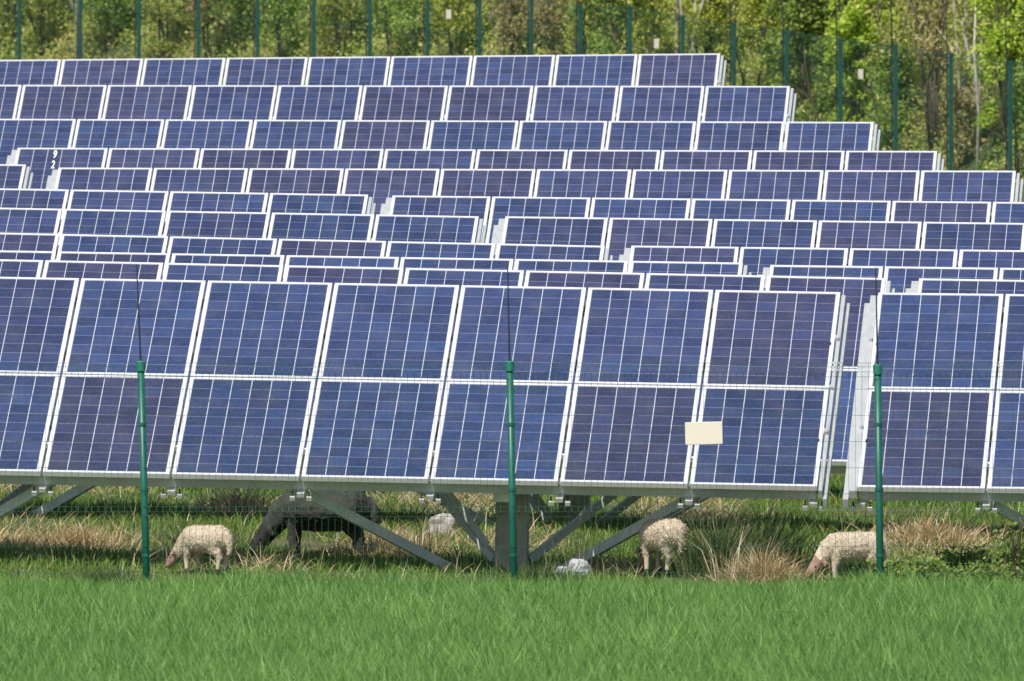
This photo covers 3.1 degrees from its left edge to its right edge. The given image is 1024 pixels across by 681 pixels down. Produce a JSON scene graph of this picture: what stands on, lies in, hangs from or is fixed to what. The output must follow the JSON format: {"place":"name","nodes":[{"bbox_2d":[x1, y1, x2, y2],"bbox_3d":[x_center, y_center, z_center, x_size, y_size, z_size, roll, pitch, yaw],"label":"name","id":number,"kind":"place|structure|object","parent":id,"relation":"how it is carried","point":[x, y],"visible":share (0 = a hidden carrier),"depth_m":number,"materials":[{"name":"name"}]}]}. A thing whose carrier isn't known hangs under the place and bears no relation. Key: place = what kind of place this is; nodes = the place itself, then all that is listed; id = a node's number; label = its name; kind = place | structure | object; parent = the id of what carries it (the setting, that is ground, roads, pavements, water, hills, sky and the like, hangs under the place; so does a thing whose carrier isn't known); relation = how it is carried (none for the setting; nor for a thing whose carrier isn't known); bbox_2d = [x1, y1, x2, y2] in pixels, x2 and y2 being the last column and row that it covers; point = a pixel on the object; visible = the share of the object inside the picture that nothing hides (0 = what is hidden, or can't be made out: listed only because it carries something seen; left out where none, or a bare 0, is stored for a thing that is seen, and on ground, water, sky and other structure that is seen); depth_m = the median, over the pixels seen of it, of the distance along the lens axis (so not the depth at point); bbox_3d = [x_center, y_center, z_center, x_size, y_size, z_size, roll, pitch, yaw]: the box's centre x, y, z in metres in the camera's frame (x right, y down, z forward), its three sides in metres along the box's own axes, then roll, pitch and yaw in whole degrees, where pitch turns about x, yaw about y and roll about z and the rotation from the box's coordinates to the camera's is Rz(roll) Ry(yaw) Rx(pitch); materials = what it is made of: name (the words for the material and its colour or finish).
{"place":"outdoors","nodes":[
{"label":"outdoors","id":0,"kind":"place"},
{"bbox_2d":[0,457,1023,586],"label":"meadow grass","id":1,"kind":"structure","parent":0,"point":[126,557],"depth_m":152.62,"materials":[{"name":"green plant"}]},
{"bbox_2d":[0,0,1023,588],"bbox_3d":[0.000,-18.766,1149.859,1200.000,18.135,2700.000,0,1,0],"label":"ground","id":2,"kind":"structure","parent":0,"point":[122,46],"depth_m":303.27,"materials":[{"name":"green plant"}]},
{"bbox_2d":[0,164,33,188],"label":"solar table","id":3,"kind":"object","parent":2,"relation":"on","point":[12,176],"visible":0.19,"depth_m":196.19,"materials":[{"name":"glass"}]},
{"bbox_2d":[0,0,63,47],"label":"leafy shrub","id":4,"kind":"object","parent":2,"relation":"on","point":[13,19],"visible":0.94,"depth_m":356.59,"materials":[{"name":"green plant"}]},
{"bbox_2d":[15,0,94,55],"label":"leafy shrub","id":5,"kind":"object","parent":2,"relation":"on","point":[40,14],"visible":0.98,"depth_m":354.58,"materials":[{"name":"green plant"}]},
{"bbox_2d":[0,529,116,554],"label":"dry grass clump","id":6,"kind":"object","parent":2,"relation":"on","point":[17,537],"visible":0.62,"depth_m":149.99,"materials":[{"name":"plant"}]},
{"bbox_2d":[69,0,75,58],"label":"sapling","id":7,"kind":"object","parent":2,"relation":"on","point":[72,7],"visible":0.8,"depth_m":352.08,"materials":[{"name":"plant"}]},
{"bbox_2d":[31,520,137,552],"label":"dry grass clump","id":8,"kind":"object","parent":2,"relation":"on","point":[84,534],"visible":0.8,"depth_m":150.29,"materials":[{"name":"plant"}]},
{"bbox_2d":[55,562,154,586],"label":"grass tussock","id":9,"kind":"object","parent":2,"relation":"on","point":[108,575],"depth_m":143.39,"materials":[{"name":"plant"}]},
{"bbox_2d":[66,0,177,52],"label":"leafy shrub","id":10,"kind":"object","parent":2,"relation":"on","point":[105,4],"visible":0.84,"depth_m":351.80,"materials":[{"name":"green plant"}]},
{"bbox_2d":[128,0,214,57],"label":"leafy shrub","id":11,"kind":"object","parent":2,"relation":"on","point":[167,8],"visible":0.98,"depth_m":348.44,"materials":[{"name":"green plant"}]},
{"bbox_2d":[0,188,375,237],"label":"solar table","id":12,"kind":"object","parent":2,"relation":"on","point":[200,201],"visible":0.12,"depth_m":188.09,"materials":[{"name":"glass"}]},
{"bbox_2d":[166,524,232,573],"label":"lamb","id":13,"kind":"object","parent":2,"relation":"on","point":[199,535],"visible":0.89,"depth_m":144.70,"materials":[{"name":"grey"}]},
{"bbox_2d":[151,518,261,557],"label":"dry grass clump","id":14,"kind":"object","parent":2,"relation":"on","point":[235,535],"visible":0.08,"depth_m":149.29,"materials":[{"name":"plant"}]},
{"bbox_2d":[188,0,226,57],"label":"brown shrub","id":15,"kind":"object","parent":2,"relation":"on","point":[204,6],"visible":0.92,"depth_m":346.30,"materials":[{"name":"orange plant"}]},
{"bbox_2d":[183,488,278,514],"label":"dry grass clump","id":16,"kind":"object","parent":2,"relation":"on","point":[234,496],"visible":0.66,"depth_m":156.96,"materials":[{"name":"plant"}]},
{"bbox_2d":[0,208,486,259],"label":"solar table","id":17,"kind":"object","parent":2,"relation":"on","point":[410,228],"visible":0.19,"depth_m":180.00,"materials":[{"name":"glass"}]},
{"bbox_2d":[190,0,300,56],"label":"leafy shrub","id":18,"kind":"object","parent":2,"relation":"on","point":[239,4],"visible":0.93,"depth_m":345.52,"materials":[{"name":"green plant"}]},
{"bbox_2d":[247,0,334,56],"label":"leafy shrub","id":19,"kind":"object","parent":2,"relation":"on","point":[276,10],"visible":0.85,"depth_m":342.47,"materials":[{"name":"green plant"}]},
{"bbox_2d":[0,233,612,269],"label":"solar table","id":20,"kind":"object","parent":2,"relation":"on","point":[122,243],"visible":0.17,"depth_m":172.07,"materials":[{"name":"glass"}]},
{"bbox_2d":[246,490,378,557],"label":"sheep","id":21,"kind":"object","parent":2,"relation":"on","point":[265,534],"visible":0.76,"depth_m":149.90},
{"bbox_2d":[294,0,390,62],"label":"leafy shrub","id":22,"kind":"object","parent":2,"relation":"on","point":[332,11],"visible":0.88,"depth_m":340.29,"materials":[{"name":"green plant"}]},
{"bbox_2d":[0,53,726,120],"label":"solar table","id":23,"kind":"object","parent":2,"relation":"on","point":[619,70],"visible":0.23,"depth_m":227.77,"materials":[{"name":"glass"}]},
{"bbox_2d":[0,250,751,470],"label":"solar table","id":24,"kind":"object","parent":2,"relation":"on","point":[717,268],"visible":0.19,"depth_m":164.06,"materials":[{"name":"glass"}]},
{"bbox_2d":[314,525,478,556],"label":"dry grass clump","id":25,"kind":"object","parent":2,"relation":"on","point":[377,543],"visible":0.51,"depth_m":150.24,"materials":[{"name":"plant"}]},
{"bbox_2d":[0,85,796,150],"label":"solar table","id":26,"kind":"object","parent":2,"relation":"on","point":[515,103],"visible":0.32,"depth_m":219.70,"materials":[{"name":"glass"}]},
{"bbox_2d":[351,0,445,78],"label":"leafy shrub","id":27,"kind":"object","parent":2,"relation":"on","point":[397,8],"visible":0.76,"depth_m":336.76,"materials":[{"name":"green plant"}]},
{"bbox_2d":[398,517,437,558],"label":"dry stalks","id":28,"kind":"object","parent":2,"relation":"on","point":[421,535],"visible":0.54,"depth_m":149.56,"materials":[{"name":"beige plant"}]},
{"bbox_2d":[0,277,849,570],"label":"solar table","id":29,"kind":"object","parent":2,"relation":"on","point":[265,327],"visible":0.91,"depth_m":146.59,"materials":[{"name":"blue"}]},
{"bbox_2d":[0,119,880,163],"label":"solar table","id":30,"kind":"object","parent":2,"relation":"on","point":[15,134],"visible":0.21,"depth_m":211.76,"materials":[{"name":"glass"}]},
{"bbox_2d":[428,513,457,538],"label":"sheep","id":31,"kind":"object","parent":2,"relation":"on","point":[443,520],"depth_m":152.24},
{"bbox_2d":[0,259,894,526],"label":"solar table","id":32,"kind":"object","parent":2,"relation":"on","point":[857,292],"visible":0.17,"depth_m":155.90,"materials":[{"name":"blue"}]},
{"bbox_2d":[411,0,500,55],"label":"leafy shrub","id":33,"kind":"object","parent":2,"relation":"on","point":[436,16],"visible":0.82,"depth_m":333.91,"materials":[{"name":"green plant"}]},
{"bbox_2d":[6,148,943,200],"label":"solar table","id":34,"kind":"object","parent":2,"relation":"on","point":[42,163],"visible":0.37,"depth_m":203.85,"materials":[{"name":"glass"}]},
{"bbox_2d":[0,485,1019,584],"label":"dead stems","id":35,"kind":"object","parent":2,"relation":"on","point":[400,553],"visible":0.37,"depth_m":150.66,"materials":[{"name":"beige plant"}]},
{"bbox_2d":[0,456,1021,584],"bbox_3d":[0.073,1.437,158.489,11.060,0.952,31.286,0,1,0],"label":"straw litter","id":36,"kind":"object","parent":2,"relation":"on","point":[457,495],"visible":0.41,"depth_m":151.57,"materials":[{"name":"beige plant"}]},
{"bbox_2d":[0,553,1023,680],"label":"grass","id":37,"kind":"structure","parent":2,"relation":"on","point":[251,626],"depth_m":127.78,"materials":[{"name":"green plant"}]},
{"bbox_2d":[0,264,1023,584],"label":"fence","id":38,"kind":"object","parent":2,"relation":"on","point":[514,546],"visible":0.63,"depth_m":142.39,"materials":[{"name":"green metal"}]},
{"bbox_2d":[685,421,722,444],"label":"blank sign","id":39,"kind":"object","parent":38,"relation":"attached to","point":[700,433],"visible":1,"depth_m":142.37,"materials":[{"name":"beige plastic"}]},
{"bbox_2d":[0,0,1023,180],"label":"boundary fence","id":40,"kind":"object","parent":2,"relation":"on","point":[530,42],"visible":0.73,"depth_m":321.62,"materials":[{"name":"green metal"}]},
{"bbox_2d":[446,10,450,18],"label":"fence tag","id":41,"kind":"object","parent":40,"relation":"attached to","point":[448,14],"visible":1,"depth_m":332.07,"materials":[{"name":"white plastic"}]},
{"bbox_2d":[654,39,658,47],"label":"fence tag","id":42,"kind":"object","parent":40,"relation":"attached to","point":[656,43],"visible":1,"depth_m":319.89,"materials":[{"name":"white plastic"}]},
{"bbox_2d":[858,69,862,78],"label":"fence tag","id":43,"kind":"object","parent":40,"relation":"attached to","point":[860,73],"visible":1,"depth_m":307.94,"materials":[{"name":"white plastic"}]},
{"bbox_2d":[0,0,1023,184],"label":"ground cover","id":44,"kind":"object","parent":2,"relation":"on","point":[91,29],"visible":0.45,"depth_m":336.83,"materials":[{"name":"green plant"}]},
{"bbox_2d":[482,0,555,55],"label":"leafy shrub","id":45,"kind":"object","parent":2,"relation":"on","point":[504,15],"visible":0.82,"depth_m":330.58,"materials":[{"name":"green plant"}]},
{"bbox_2d":[46,168,1022,241],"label":"solar table","id":46,"kind":"object","parent":2,"relation":"on","point":[379,186],"visible":0.17,"depth_m":195.72,"materials":[{"name":"glass"}]},
{"bbox_2d":[483,556,593,582],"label":"grass tussock","id":47,"kind":"object","parent":2,"relation":"on","point":[548,569],"depth_m":143.59,"materials":[{"name":"green plant"}]},
{"bbox_2d":[524,0,596,85],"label":"leafy shrub","id":48,"kind":"object","parent":2,"relation":"on","point":[550,28],"visible":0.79,"depth_m":327.86,"materials":[{"name":"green plant"}]},
{"bbox_2d":[540,511,603,575],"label":"dry stalks","id":49,"kind":"object","parent":2,"relation":"on","point":[587,543],"visible":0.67,"depth_m":145.58,"materials":[{"name":"beige plant"}]},
{"bbox_2d":[568,559,590,577],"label":"white stone","id":50,"kind":"object","parent":2,"relation":"on","point":[585,565],"visible":0.6,"depth_m":145.27,"materials":[{"name":"white stone"}]},
{"bbox_2d":[564,0,601,54],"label":"leafy shrub","id":51,"kind":"object","parent":2,"relation":"on","point":[568,32],"visible":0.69,"depth_m":325.74,"materials":[{"name":"green plant"}]},
{"bbox_2d":[564,0,650,54],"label":"leafy shrub","id":52,"kind":"object","parent":2,"relation":"on","point":[613,4],"visible":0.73,"depth_m":325.73,"materials":[{"name":"green plant"}]},
{"bbox_2d":[621,0,685,85],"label":"leafy shrub","id":53,"kind":"object","parent":2,"relation":"on","point":[644,29],"visible":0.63,"depth_m":322.32,"materials":[{"name":"green plant"}]},
{"bbox_2d":[634,517,689,574],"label":"lamb","id":54,"kind":"object","parent":2,"relation":"on","point":[645,540],"visible":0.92,"depth_m":145.20,"materials":[{"name":"grey"}]},
{"bbox_2d":[674,0,677,53],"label":"sapling","id":55,"kind":"object","parent":2,"relation":"on","point":[676,41],"visible":0.32,"depth_m":320.01,"materials":[{"name":"grey plant"}]},
{"bbox_2d":[679,0,704,53],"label":"sapling","id":56,"kind":"object","parent":2,"relation":"on","point":[699,13],"visible":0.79,"depth_m":319.08,"materials":[{"name":"grey plant"}]},
{"bbox_2d":[380,195,1023,259],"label":"solar table","id":57,"kind":"object","parent":2,"relation":"on","point":[833,210],"visible":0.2,"depth_m":187.72,"materials":[{"name":"glass"}]},
{"bbox_2d":[668,0,746,84],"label":"leafy shrub","id":58,"kind":"object","parent":2,"relation":"on","point":[711,13],"visible":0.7,"depth_m":319.45,"materials":[{"name":"green plant"}]},
{"bbox_2d":[638,505,812,579],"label":"grass tussock","id":59,"kind":"object","parent":2,"relation":"on","point":[694,557],"depth_m":144.88,"materials":[{"name":"plant"}]},
{"bbox_2d":[683,521,781,584],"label":"dry stalks","id":60,"kind":"object","parent":2,"relation":"on","point":[739,557],"visible":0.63,"depth_m":144.33,"materials":[{"name":"beige plant"}]},
{"bbox_2d":[452,0,1023,72],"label":"thicket","id":61,"kind":"object","parent":2,"relation":"on","point":[959,42],"visible":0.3,"depth_m":310.68,"materials":[{"name":"green plant"}]},
{"bbox_2d":[491,216,1023,260],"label":"solar table","id":62,"kind":"object","parent":2,"relation":"on","point":[618,236],"visible":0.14,"depth_m":179.64,"materials":[{"name":"glass"}]},
{"bbox_2d":[690,538,830,586],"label":"dry grass clump","id":63,"kind":"object","parent":2,"relation":"on","point":[760,566],"visible":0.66,"depth_m":144.42,"materials":[{"name":"plant"}]},
{"bbox_2d":[691,503,841,571],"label":"grass tussock","id":64,"kind":"object","parent":2,"relation":"on","point":[788,544],"depth_m":145.78,"materials":[{"name":"plant"}]},
{"bbox_2d":[727,0,817,85],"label":"leafy shrub","id":65,"kind":"object","parent":2,"relation":"on","point":[753,5],"visible":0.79,"depth_m":315.72,"materials":[{"name":"green plant"}]},
{"bbox_2d":[758,0,844,117],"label":"leafy shrub","id":66,"kind":"object","parent":2,"relation":"on","point":[802,17],"visible":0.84,"depth_m":313.65,"materials":[{"name":"green plant"}]},
{"bbox_2d":[778,36,861,121],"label":"leafy shrub","id":67,"kind":"object","parent":2,"relation":"on","point":[823,94],"visible":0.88,"depth_m":311.06,"materials":[{"name":"green plant"}]},
{"bbox_2d":[619,246,1023,279],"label":"solar table","id":68,"kind":"object","parent":2,"relation":"on","point":[755,260],"visible":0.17,"depth_m":171.72,"materials":[{"name":"glass"}]},
{"bbox_2d":[805,531,888,578],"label":"lamb","id":69,"kind":"object","parent":2,"relation":"on","point":[822,555],"visible":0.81,"depth_m":144.63,"materials":[{"name":"grey"}]},
{"bbox_2d":[823,0,923,121],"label":"leafy shrub","id":70,"kind":"object","parent":2,"relation":"on","point":[852,24],"visible":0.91,"depth_m":310.15,"materials":[{"name":"green plant"}]},
{"bbox_2d":[849,39,930,150],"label":"leafy shrub","id":71,"kind":"object","parent":2,"relation":"on","point":[880,112],"visible":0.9,"depth_m":307.59,"materials":[{"name":"green plant"}]},
{"bbox_2d":[758,265,1023,502],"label":"solar table","id":72,"kind":"object","parent":2,"relation":"on","point":[901,279],"visible":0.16,"depth_m":163.74,"materials":[{"name":"glass"}]},
{"bbox_2d":[852,551,943,580],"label":"bramble","id":73,"kind":"object","parent":2,"relation":"on","point":[897,566],"visible":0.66,"depth_m":143.94,"materials":[{"name":"green plant"}]},
{"bbox_2d":[863,0,934,139],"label":"shrub","id":74,"kind":"object","parent":2,"relation":"on","point":[887,39],"visible":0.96,"depth_m":307.69,"materials":[{"name":"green plant"}]},
{"bbox_2d":[884,0,980,150],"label":"bare tree","id":75,"kind":"object","parent":2,"relation":"on","point":[931,36],"visible":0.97,"depth_m":305.60,"materials":[{"name":"brown plant"}]},
{"bbox_2d":[843,293,1023,525],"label":"solar table","id":76,"kind":"object","parent":2,"relation":"on","point":[926,334],"visible":0.91,"depth_m":146.25,"materials":[{"name":"blue"}]},
{"bbox_2d":[861,507,1010,555],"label":"dry grass clump","id":77,"kind":"object","parent":2,"relation":"on","point":[931,531],"visible":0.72,"depth_m":151.44,"materials":[{"name":"plant"}]},
{"bbox_2d":[897,551,989,584],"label":"bramble","id":78,"kind":"object","parent":2,"relation":"on","point":[933,566],"visible":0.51,"depth_m":143.64,"materials":[{"name":"green plant"}]},
{"bbox_2d":[902,82,991,170],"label":"brown shrub","id":79,"kind":"object","parent":2,"relation":"on","point":[958,133],"visible":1,"depth_m":303.31,"materials":[{"name":"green plant"}]},
{"bbox_2d":[952,0,962,128],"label":"sapling","id":80,"kind":"object","parent":2,"relation":"on","point":[957,49],"visible":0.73,"depth_m":304.23,"materials":[{"name":"plant"}]},
{"bbox_2d":[905,278,1023,475],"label":"solar table","id":81,"kind":"object","parent":2,"relation":"on","point":[970,286],"visible":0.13,"depth_m":155.69,"materials":[{"name":"glass"}]},
{"bbox_2d":[933,1,998,168],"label":"sapling","id":82,"kind":"object","parent":2,"relation":"on","point":[974,45],"visible":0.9,"depth_m":302.50,"materials":[{"name":"grey plant"}]},
{"bbox_2d":[936,0,1008,150],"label":"birch tree","id":83,"kind":"object","parent":2,"relation":"on","point":[964,8],"visible":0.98,"depth_m":303.65,"materials":[{"name":"green plant"}]},
{"bbox_2d":[928,541,1021,577],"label":"bramble","id":84,"kind":"object","parent":2,"relation":"on","point":[971,555],"visible":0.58,"depth_m":145.69,"materials":[{"name":"green plant"}]},
{"bbox_2d":[961,557,1023,586],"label":"bramble","id":85,"kind":"object","parent":2,"relation":"on","point":[985,567],"visible":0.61,"depth_m":143.46,"materials":[{"name":"green plant"}]},
{"bbox_2d":[966,0,1023,149],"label":"tree","id":86,"kind":"object","parent":2,"relation":"on","point":[1015,40],"visible":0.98,"depth_m":302.10,"materials":[{"name":"green plant"}]},
{"bbox_2d":[970,531,1023,565],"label":"bramble","id":87,"kind":"object","parent":2,"relation":"on","point":[996,552],"visible":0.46,"depth_m":149.47,"materials":[{"name":"green plant"}]},
{"bbox_2d":[985,57,1023,178],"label":"leafy shrub","id":88,"kind":"object","parent":2,"relation":"on","point":[1015,115],"visible":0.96,"depth_m":300.21,"materials":[{"name":"green plant"}]},
{"bbox_2d":[993,507,1023,581],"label":"bramble","id":89,"kind":"object","parent":2,"relation":"on","point":[1018,539],"visible":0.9,"depth_m":143.34,"materials":[{"name":"green plant"}]},
{"bbox_2d":[994,0,1023,29],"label":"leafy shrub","id":90,"kind":"object","parent":2,"relation":"on","point":[1015,16],"visible":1,"depth_m":298.96,"materials":[{"name":"green plant"}]}
]}

